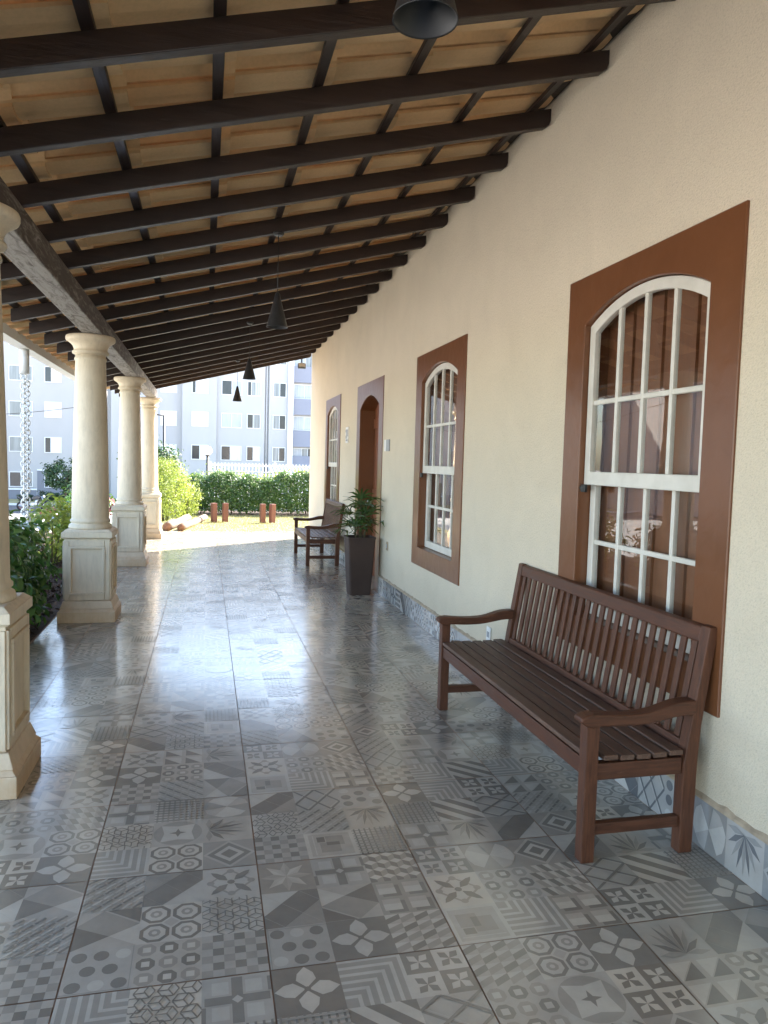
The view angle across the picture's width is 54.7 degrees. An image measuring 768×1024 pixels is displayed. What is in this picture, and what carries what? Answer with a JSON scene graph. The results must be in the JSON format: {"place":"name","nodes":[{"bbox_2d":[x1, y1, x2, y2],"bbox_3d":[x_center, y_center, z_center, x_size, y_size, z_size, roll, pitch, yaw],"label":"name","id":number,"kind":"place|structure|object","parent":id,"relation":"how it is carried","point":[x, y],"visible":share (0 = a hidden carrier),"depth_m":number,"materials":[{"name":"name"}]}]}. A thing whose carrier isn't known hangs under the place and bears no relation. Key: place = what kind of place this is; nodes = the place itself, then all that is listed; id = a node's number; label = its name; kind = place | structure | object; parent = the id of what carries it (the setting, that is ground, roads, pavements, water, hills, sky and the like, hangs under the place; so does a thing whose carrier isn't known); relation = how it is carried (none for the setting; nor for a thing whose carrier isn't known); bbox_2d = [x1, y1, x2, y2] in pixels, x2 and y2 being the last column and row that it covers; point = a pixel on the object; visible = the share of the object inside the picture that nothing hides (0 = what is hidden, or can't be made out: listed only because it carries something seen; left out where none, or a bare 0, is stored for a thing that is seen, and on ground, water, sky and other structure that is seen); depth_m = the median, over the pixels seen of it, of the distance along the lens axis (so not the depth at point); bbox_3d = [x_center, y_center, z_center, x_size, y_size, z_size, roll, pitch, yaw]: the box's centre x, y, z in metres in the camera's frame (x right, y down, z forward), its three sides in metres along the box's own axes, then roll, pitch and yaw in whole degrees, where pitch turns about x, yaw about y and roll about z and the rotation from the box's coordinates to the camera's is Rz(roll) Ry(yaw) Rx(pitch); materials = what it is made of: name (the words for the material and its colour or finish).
{"place":"outdoors","nodes":[
{"label":"outdoors","id":0,"kind":"place"},
{"bbox_2d":[9,505,52,513],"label":"road","id":1,"kind":"structure","parent":0,"point":[12,507],"depth_m":46.77,"materials":[{"name":"grey asphalt"}]},
{"bbox_2d":[16,491,46,510],"bbox_3d":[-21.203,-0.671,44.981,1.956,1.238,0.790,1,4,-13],"label":"parked car","id":2,"kind":"object","parent":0,"point":[36,497],"visible":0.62,"depth_m":44.87,"materials":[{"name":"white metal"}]},
{"bbox_2d":[10,407,73,413],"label":"overhead cable","id":3,"kind":"object","parent":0,"point":[41,411],"visible":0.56,"depth_m":43.52,"materials":[{"name":"black metal"}]},
{"bbox_2d":[3,341,110,498],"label":"apartment block","id":4,"kind":"structure","parent":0,"point":[50,437],"depth_m":55.23,"materials":[{"name":"white paint"}]},
{"bbox_2d":[8,364,32,380],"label":"window","id":5,"kind":"structure","parent":4,"relation":"in","point":[14,369],"depth_m":54.62,"materials":[{"name":"white glass"}]},
{"bbox_2d":[9,471,32,486],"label":"window","id":6,"kind":"structure","parent":4,"relation":"in","point":[15,478],"depth_m":55.15,"materials":[{"name":"white glass"}]},
{"bbox_2d":[9,436,32,451],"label":"window","id":7,"kind":"structure","parent":4,"relation":"in","point":[14,441],"depth_m":54.97,"materials":[{"name":"white glass"}]},
{"bbox_2d":[9,400,32,416],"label":"window","id":8,"kind":"structure","parent":4,"relation":"in","point":[14,406],"depth_m":54.81,"materials":[{"name":"white glass"}]},
{"bbox_2d":[44,473,61,487],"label":"window","id":9,"kind":"structure","parent":4,"relation":"in","point":[45,473],"depth_m":55.62,"materials":[{"name":"white glass"}]},
{"bbox_2d":[44,437,61,452],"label":"window","id":10,"kind":"structure","parent":4,"relation":"in","point":[51,444],"depth_m":55.54,"materials":[{"name":"white glass"}]},
{"bbox_2d":[44,402,61,417],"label":"window","id":11,"kind":"structure","parent":4,"relation":"in","point":[51,406],"depth_m":55.36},
{"bbox_2d":[44,366,61,382],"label":"window","id":12,"kind":"structure","parent":4,"relation":"in","point":[50,375],"depth_m":55.17,"materials":[{"name":"white glass"}]},
{"bbox_2d":[40,497,114,524],"bbox_3d":[-15.067,-0.066,37.110,4.030,1.450,1.670,1,4,-13],"label":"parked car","id":13,"kind":"object","parent":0,"point":[113,500],"visible":0.04,"depth_m":36.65,"materials":[{"name":"white paint"}]},
{"bbox_2d":[9,507,287,531],"bbox_3d":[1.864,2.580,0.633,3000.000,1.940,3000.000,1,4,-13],"label":"ground","id":14,"kind":"structure","parent":0,"point":[19,515],"depth_m":40.43,"materials":[{"name":"green plant"}]},
{"bbox_2d":[29,532,63,641],"bbox_3d":[-3.412,1.202,4.324,1.828,0.050,21.800,1,4,-13],"label":"planting bed","id":15,"kind":"object","parent":14,"relation":"on","point":[54,605],"depth_m":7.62,"materials":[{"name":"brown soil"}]},
{"bbox_2d":[9,509,50,579],"bbox_3d":[-4.366,0.446,8.522,0.967,1.022,1.568,1,4,-13],"label":"shrub","id":16,"kind":"object","parent":15,"relation":"on","point":[38,543],"visible":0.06,"depth_m":8.72,"materials":[{"name":"green plant"}]},
{"bbox_2d":[10,541,51,626],"bbox_3d":[-3.240,0.609,5.660,1.310,1.125,1.641,1,4,-13],"label":"shrub","id":17,"kind":"object","parent":15,"relation":"on","point":[18,579],"visible":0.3,"depth_m":5.83,"materials":[{"name":"green plant"}]},
{"bbox_2d":[9,514,61,600],"bbox_3d":[-3.639,0.516,6.661,1.427,1.204,1.796,1,4,-13],"label":"shrub","id":18,"kind":"object","parent":15,"relation":"on","point":[18,533],"visible":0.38,"depth_m":6.74,"materials":[{"name":"green plant"}]},
{"bbox_2d":[12,493,71,563],"bbox_3d":[-4.695,0.284,10.492,1.077,1.110,1.672,1,4,-13],"label":"shrub","id":19,"kind":"object","parent":15,"relation":"on","point":[63,516],"visible":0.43,"depth_m":10.23,"materials":[{"name":"green plant"}]},
{"bbox_2d":[50,481,115,525],"bbox_3d":[-4.931,0.084,12.221,1.082,1.224,2.125,1,4,-13],"label":"shrub","id":20,"kind":"object","parent":15,"relation":"on","point":[68,499],"visible":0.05,"depth_m":12.13,"materials":[{"name":"green plant"}]},
{"bbox_2d":[40,456,71,495],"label":"tree","id":21,"kind":"object","parent":14,"relation":"on","point":[52,474],"visible":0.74,"depth_m":46.00,"materials":[{"name":"green plant"}]},
{"bbox_2d":[116,440,187,492],"bbox_3d":[-9.888,-1.016,31.643,2.961,4.567,2.839,1,4,-13],"label":"tree","id":22,"kind":"object","parent":14,"relation":"on","point":[167,455],"visible":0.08,"depth_m":31.23,"materials":[{"name":"green plant"}]},
{"bbox_2d":[157,414,164,452],"bbox_3d":[-10.602,-1.809,34.442,0.850,5.535,0.140,1,4,-13],"label":"street lamp","id":23,"kind":"object","parent":14,"relation":"on","point":[163,429],"visible":0.15,"depth_m":34.35,"materials":[{"name":"black metal"}]},
{"bbox_2d":[203,446,211,477],"bbox_3d":[-6.610,-0.670,27.748,0.336,3.568,0.336,1,4,-13],"label":"globe lamp","id":24,"kind":"object","parent":14,"relation":"on","point":[207,451],"visible":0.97,"depth_m":27.59,"materials":[{"name":"white glass"}]},
{"bbox_2d":[162,510,308,515],"bbox_3d":[-0.767,0.094,22.038,13.200,0.050,2.095,1,4,-13],"label":"hedge bed","id":25,"kind":"object","parent":14,"relation":"on","point":[207,512],"depth_m":21.10,"materials":[{"name":"brown soil"}]},
{"bbox_2d":[158,463,309,514],"bbox_3d":[-1.729,-0.610,21.447,9.983,1.463,1.547,1,4,-13],"label":"hedge","id":26,"kind":"object","parent":25,"relation":"on","point":[254,495],"visible":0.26,"depth_m":20.54,"materials":[{"name":"green plant"}]},
{"bbox_2d":[199,471,291,505],"bbox_3d":[-0.998,-0.545,23.033,9.200,1.250,0.062,1,4,-13],"label":"rail fence","id":27,"kind":"object","parent":14,"relation":"on","point":[243,472],"visible":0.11,"depth_m":22.23,"materials":[{"name":"grey plastic"}]},
{"bbox_2d":[209,461,309,506],"bbox_3d":[-0.450,-0.006,27.758,11.920,3.460,0.128,1,4,-13],"label":"picket fence","id":28,"kind":"object","parent":14,"relation":"on","point":[238,465],"visible":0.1,"depth_m":26.51,"materials":[{"name":"white wood"}]},
{"bbox_2d":[268,466,309,501],"bbox_3d":[-2.264,-0.227,24.695,3.120,2.526,1.400,1,4,-13],"label":"picket fence","id":29,"kind":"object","parent":14,"relation":"on","point":[272,469],"depth_m":24.69,"materials":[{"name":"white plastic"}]},
{"bbox_2d":[0,531,766,1023],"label":"porch slab","id":30,"kind":"structure","parent":14,"relation":"on","point":[308,859],"depth_m":2.90,"materials":[{"name":"grey concrete"}]},
{"bbox_2d":[0,531,767,1023],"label":"porch floor","id":31,"kind":"structure","parent":30,"relation":"on","point":[156,925],"depth_m":2.96,"materials":[{"name":"tile"}]},
{"bbox_2d":[0,202,40,799],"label":"column","id":32,"kind":"structure","parent":31,"relation":"on","point":[20,747],"depth_m":3.38,"materials":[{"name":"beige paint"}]},
{"bbox_2d":[57,333,120,623],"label":"column","id":33,"kind":"structure","parent":31,"relation":"on","point":[89,567],"depth_m":6.78,"materials":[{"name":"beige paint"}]},
{"bbox_2d":[111,376,148,566],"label":"column","id":34,"kind":"structure","parent":31,"relation":"on","point":[129,515],"depth_m":10.30,"materials":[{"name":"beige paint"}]},
{"bbox_2d":[140,397,162,538],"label":"column","id":35,"kind":"structure","parent":31,"relation":"on","point":[151,496],"depth_m":13.79,"materials":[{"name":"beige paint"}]},
{"bbox_2d":[293,498,344,565],"bbox_3d":[-1.046,0.278,11.582,0.584,0.918,1.551,1,4,-13],"label":"bench","id":36,"kind":"object","parent":31,"relation":"on","point":[323,531],"visible":0.99,"depth_m":11.17,"materials":[{"name":"red wood"}]},
{"bbox_2d":[344,535,375,594],"bbox_3d":[-0.292,0.617,8.654,0.326,0.672,0.326,1,4,-13],"label":"planter","id":37,"kind":"object","parent":31,"relation":"on","point":[359,556],"visible":1,"depth_m":8.52,"materials":[{"name":"brown plastic"}]},
{"bbox_2d":[329,488,384,537],"bbox_3d":[-0.316,0.036,8.611,0.769,0.652,0.705,5,5,45],"label":"lady palm","id":38,"kind":"object","parent":37,"relation":"in","point":[359,520],"visible":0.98,"depth_m":8.57,"materials":[{"name":"green plant"}]},
{"bbox_2d":[436,563,716,863],"bbox_3d":[0.818,0.845,3.813,0.584,0.918,1.871,1,4,-13],"label":"bench","id":39,"kind":"object","parent":31,"relation":"on","point":[580,724],"visible":1,"depth_m":3.35,"materials":[{"name":"red wood"}]},
{"bbox_2d":[309,0,767,900],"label":"house","id":40,"kind":"structure","parent":14,"relation":"on","point":[545,348],"depth_m":3.86,"materials":[{"name":"beige paint"}]},
{"bbox_2d":[324,394,340,506],"bbox_3d":[-0.749,-0.853,12.112,0.212,2.005,1.410,1,4,-13],"label":"window","id":41,"kind":"structure","parent":40,"relation":"in","point":[333,405],"depth_m":12.37,"materials":[{"name":"brown paint"}]},
{"bbox_2d":[0,0,675,397],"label":"porch roof","id":42,"kind":"structure","parent":40,"relation":"attached to","point":[168,168],"depth_m":4.12,"materials":[{"name":"clay tile"},{"name":"dark brown stained wood"}]},
{"bbox_2d":[20,373,30,557],"bbox_3d":[-3.881,-0.327,8.042,0.078,2.347,0.074,2,4,11],"label":"rain chain","id":43,"kind":"object","parent":42,"relation":"hanging from","point":[23,418],"visible":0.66,"depth_m":8.01,"materials":[{"name":"white paint"}]},
{"bbox_2d":[233,360,241,401],"bbox_3d":[-2.465,-2.207,12.495,0.155,0.681,0.155,1,4,-13],"label":"pendant lamp","id":44,"kind":"object","parent":42,"relation":"hanging from","point":[237,397],"visible":1,"depth_m":12.47,"materials":[{"name":"black metal"}]},
{"bbox_2d":[243,321,254,379],"bbox_3d":[-1.624,-1.950,8.973,0.155,0.681,0.155,1,4,-13],"label":"pendant lamp","id":45,"kind":"object","parent":42,"relation":"hanging from","point":[249,373],"visible":1,"depth_m":8.95,"materials":[{"name":"black plastic"}]},
{"bbox_2d":[266,231,287,328],"bbox_3d":[-0.774,-1.690,5.412,0.155,0.681,0.155,1,4,-13],"label":"pendant lamp","id":46,"kind":"object","parent":42,"relation":"hanging from","point":[276,319],"visible":1,"depth_m":5.39,"materials":[{"name":"black metal"}]},
{"bbox_2d":[298,357,305,368],"bbox_3d":[-1.590,-2.886,14.370,0.150,0.221,0.099,1,4,-13],"label":"floodlight","id":47,"kind":"object","parent":42,"relation":"attached to","point":[301,365],"visible":1,"depth_m":14.35,"materials":[{"name":"black paint"}]},
{"bbox_2d":[392,0,458,39],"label":"pendant lamp","id":48,"kind":"object","parent":42,"relation":"hanging from","point":[424,19],"visible":1,"depth_m":1.78,"materials":[{"name":"black metal"}]},
{"bbox_2d":[345,427,348,442],"bbox_3d":[-0.538,-1.119,10.798,0.016,0.230,0.200,1,4,-13],"label":"wall plaque","id":49,"kind":"object","parent":40,"relation":"attached to","point":[347,436],"depth_m":10.74,"materials":[{"name":"white plastic"}]},
{"bbox_2d":[355,375,384,591],"bbox_3d":[-0.086,-0.342,9.442,0.325,2.595,1.530,1,4,-13],"label":"door","id":50,"kind":"structure","parent":40,"relation":"in","point":[370,401],"depth_m":9.89,"materials":[{"name":"brown paint"}]},
{"bbox_2d":[384,439,389,450],"bbox_3d":[0.034,-0.753,8.400,0.014,0.130,0.230,1,4,-13],"label":"wall sign","id":51,"kind":"object","parent":40,"relation":"attached to","point":[386,445],"visible":1,"depth_m":8.36,"materials":[{"name":"grey plastic"}]},
{"bbox_2d":[411,334,467,585],"bbox_3d":[0.562,-0.453,6.620,0.212,2.005,1.410,1,4,-13],"label":"window","id":52,"kind":"structure","parent":40,"relation":"in","point":[441,371],"depth_m":6.74,"materials":[{"name":"brown paint"}]},
{"bbox_2d":[486,626,490,639],"bbox_3d":[0.750,0.879,5.335,0.012,0.110,0.074,1,4,-13],"label":"wall outlet","id":53,"kind":"object","parent":40,"relation":"attached to","point":[488,632],"depth_m":5.32,"materials":[{"name":"white plastic"}]},
{"bbox_2d":[556,200,749,717],"bbox_3d":[1.287,-0.231,3.583,0.212,2.005,1.410,1,4,-13],"label":"window","id":54,"kind":"structure","parent":40,"relation":"in","point":[655,333],"depth_m":3.53,"materials":[{"name":"brown paint"}]},
{"bbox_2d":[9,499,307,508],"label":"verge","id":55,"kind":"structure","parent":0,"point":[13,500],"depth_m":53.24,"materials":[{"name":"green plant"}]},
{"bbox_2d":[16,492,33,500],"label":"bush","id":56,"kind":"object","parent":55,"relation":"on","point":[30,495],"visible":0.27,"depth_m":53.16,"materials":[{"name":"green plant"}]},
{"bbox_2d":[37,490,58,501],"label":"bush","id":57,"kind":"object","parent":55,"relation":"on","point":[50,498],"visible":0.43,"depth_m":53.25,"materials":[{"name":"green plant"}]},
{"bbox_2d":[111,354,311,502],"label":"apartment block","id":58,"kind":"structure","parent":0,"point":[266,420],"depth_m":58.69,"materials":[{"name":"white paint"}]},
{"bbox_2d":[160,444,176,453],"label":"window","id":59,"kind":"structure","parent":58,"relation":"in","point":[175,445],"depth_m":57.98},
{"bbox_2d":[160,410,176,425],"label":"window","id":60,"kind":"structure","parent":58,"relation":"in","point":[170,416],"depth_m":57.81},
{"bbox_2d":[162,385,176,392],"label":"window","id":61,"kind":"structure","parent":58,"relation":"in","point":[171,389],"depth_m":57.66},
{"bbox_2d":[191,445,207,459],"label":"window","id":62,"kind":"structure","parent":58,"relation":"in","point":[197,453],"depth_m":57.90,"materials":[{"name":"white glass"}]},
{"bbox_2d":[191,411,208,426],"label":"window","id":63,"kind":"structure","parent":58,"relation":"in","point":[200,419],"depth_m":57.75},
{"bbox_2d":[192,379,208,393],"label":"window","id":64,"kind":"structure","parent":58,"relation":"in","point":[200,386],"depth_m":57.61,"materials":[{"name":"white glass"}]},
{"bbox_2d":[222,446,240,460],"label":"window","id":65,"kind":"structure","parent":58,"relation":"in","point":[233,452],"depth_m":58.72,"materials":[{"name":"white glass"}]},
{"bbox_2d":[221,413,241,427],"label":"window","id":66,"kind":"structure","parent":58,"relation":"in","point":[228,420],"depth_m":58.54,"materials":[{"name":"white glass"}]},
{"bbox_2d":[221,380,241,395],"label":"window","id":67,"kind":"structure","parent":58,"relation":"in","point":[229,386],"depth_m":58.34,"materials":[{"name":"white glass"}]},
{"bbox_2d":[246,446,259,460],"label":"window","id":68,"kind":"structure","parent":58,"relation":"in","point":[252,453],"depth_m":59.10,"materials":[{"name":"white glass"}]},
{"bbox_2d":[247,414,260,428],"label":"window","id":69,"kind":"structure","parent":58,"relation":"in","point":[254,420],"depth_m":58.96,"materials":[{"name":"white glass"}]},
{"bbox_2d":[247,381,260,395],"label":"window","id":70,"kind":"structure","parent":58,"relation":"in","point":[253,388],"depth_m":58.77,"materials":[{"name":"white glass"}]},
{"bbox_2d":[272,447,284,461],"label":"window","id":71,"kind":"structure","parent":58,"relation":"in","point":[277,452],"depth_m":59.55,"materials":[{"name":"white glass"}]},
{"bbox_2d":[273,415,285,429],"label":"window","id":72,"kind":"structure","parent":58,"relation":"in","point":[279,420],"depth_m":59.41,"materials":[{"name":"white glass"}]},
{"bbox_2d":[273,382,286,397],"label":"window","id":73,"kind":"structure","parent":58,"relation":"in","point":[279,389],"depth_m":59.23,"materials":[{"name":"white glass"}]},
{"bbox_2d":[292,448,309,455],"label":"window","id":74,"kind":"structure","parent":58,"relation":"in","point":[296,451],"depth_m":60.46,"materials":[{"name":"white glass"}]},
{"bbox_2d":[293,416,310,430],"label":"window","id":75,"kind":"structure","parent":58,"relation":"in","point":[300,423],"depth_m":60.32,"materials":[{"name":"white glass"}]},
{"bbox_2d":[294,384,310,398],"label":"window","id":76,"kind":"structure","parent":58,"relation":"in","point":[301,391],"depth_m":60.15,"materials":[{"name":"white glass"}]},
{"bbox_2d":[294,354,311,366],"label":"window","id":77,"kind":"structure","parent":58,"relation":"in","point":[308,361],"depth_m":60.06,"materials":[{"name":"white glass"}]},
{"bbox_2d":[161,514,308,531],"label":"lawn","id":78,"kind":"structure","parent":0,"point":[175,529],"depth_m":17.42,"materials":[{"name":"green plant"}]},
{"bbox_2d":[158,453,194,521],"bbox_3d":[-5.263,-0.564,17.795,1.521,1.718,2.069,1,4,-13],"label":"sunlit bush","id":79,"kind":"object","parent":78,"relation":"on","point":[166,493],"visible":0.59,"depth_m":17.68,"materials":[{"name":"green plant"}]},
{"bbox_2d":[162,514,190,530],"bbox_3d":[-4.617,0.230,16.634,0.198,0.206,2.446,1,4,-5],"label":"log","id":80,"kind":"object","parent":78,"relation":"on","point":[170,525],"visible":0.83,"depth_m":15.94,"materials":[{"name":"wood"}]},
{"bbox_2d":[166,474,202,516],"bbox_3d":[-5.177,-0.383,19.083,1.078,1.190,1.105,4,5,33],"label":"sunlit bush","id":81,"kind":"object","parent":78,"relation":"on","point":[191,510],"visible":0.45,"depth_m":19.08,"materials":[{"name":"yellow plant"}]},
{"bbox_2d":[177,514,207,530],"bbox_3d":[-4.351,0.235,16.982,0.162,0.174,2.908,1,4,-4],"label":"log","id":82,"kind":"object","parent":78,"relation":"on","point":[183,526],"visible":0.94,"depth_m":16.47,"materials":[{"name":"wood"}]},
{"bbox_2d":[210,503,216,522],"bbox_3d":[-4.096,0.085,17.891,0.124,0.605,0.124,-3,5,-39],"label":"post","id":83,"kind":"object","parent":78,"relation":"on","point":[213,512],"visible":0.56,"depth_m":17.84,"materials":[{"name":"red wood"}]},
{"bbox_2d":[222,503,228,521],"bbox_3d":[-3.850,0.084,18.002,0.124,0.605,0.124,1,3,-29],"label":"post","id":84,"kind":"object","parent":78,"relation":"on","point":[225,506],"visible":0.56,"depth_m":17.95,"materials":[{"name":"red wood"}]},
{"bbox_2d":[259,504,265,522],"bbox_3d":[-2.952,0.105,18.063,0.124,0.605,0.124,0,4,-28],"label":"post","id":85,"kind":"object","parent":78,"relation":"on","point":[262,518],"visible":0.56,"depth_m":18.01,"materials":[{"name":"red wood"}]},
{"bbox_2d":[269,504,275,522],"bbox_3d":[-2.726,0.107,18.118,0.124,0.605,0.124,0,4,-40],"label":"post","id":86,"kind":"object","parent":78,"relation":"on","point":[272,512],"visible":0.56,"depth_m":18.06,"materials":[{"name":"red wood"}]}
]}

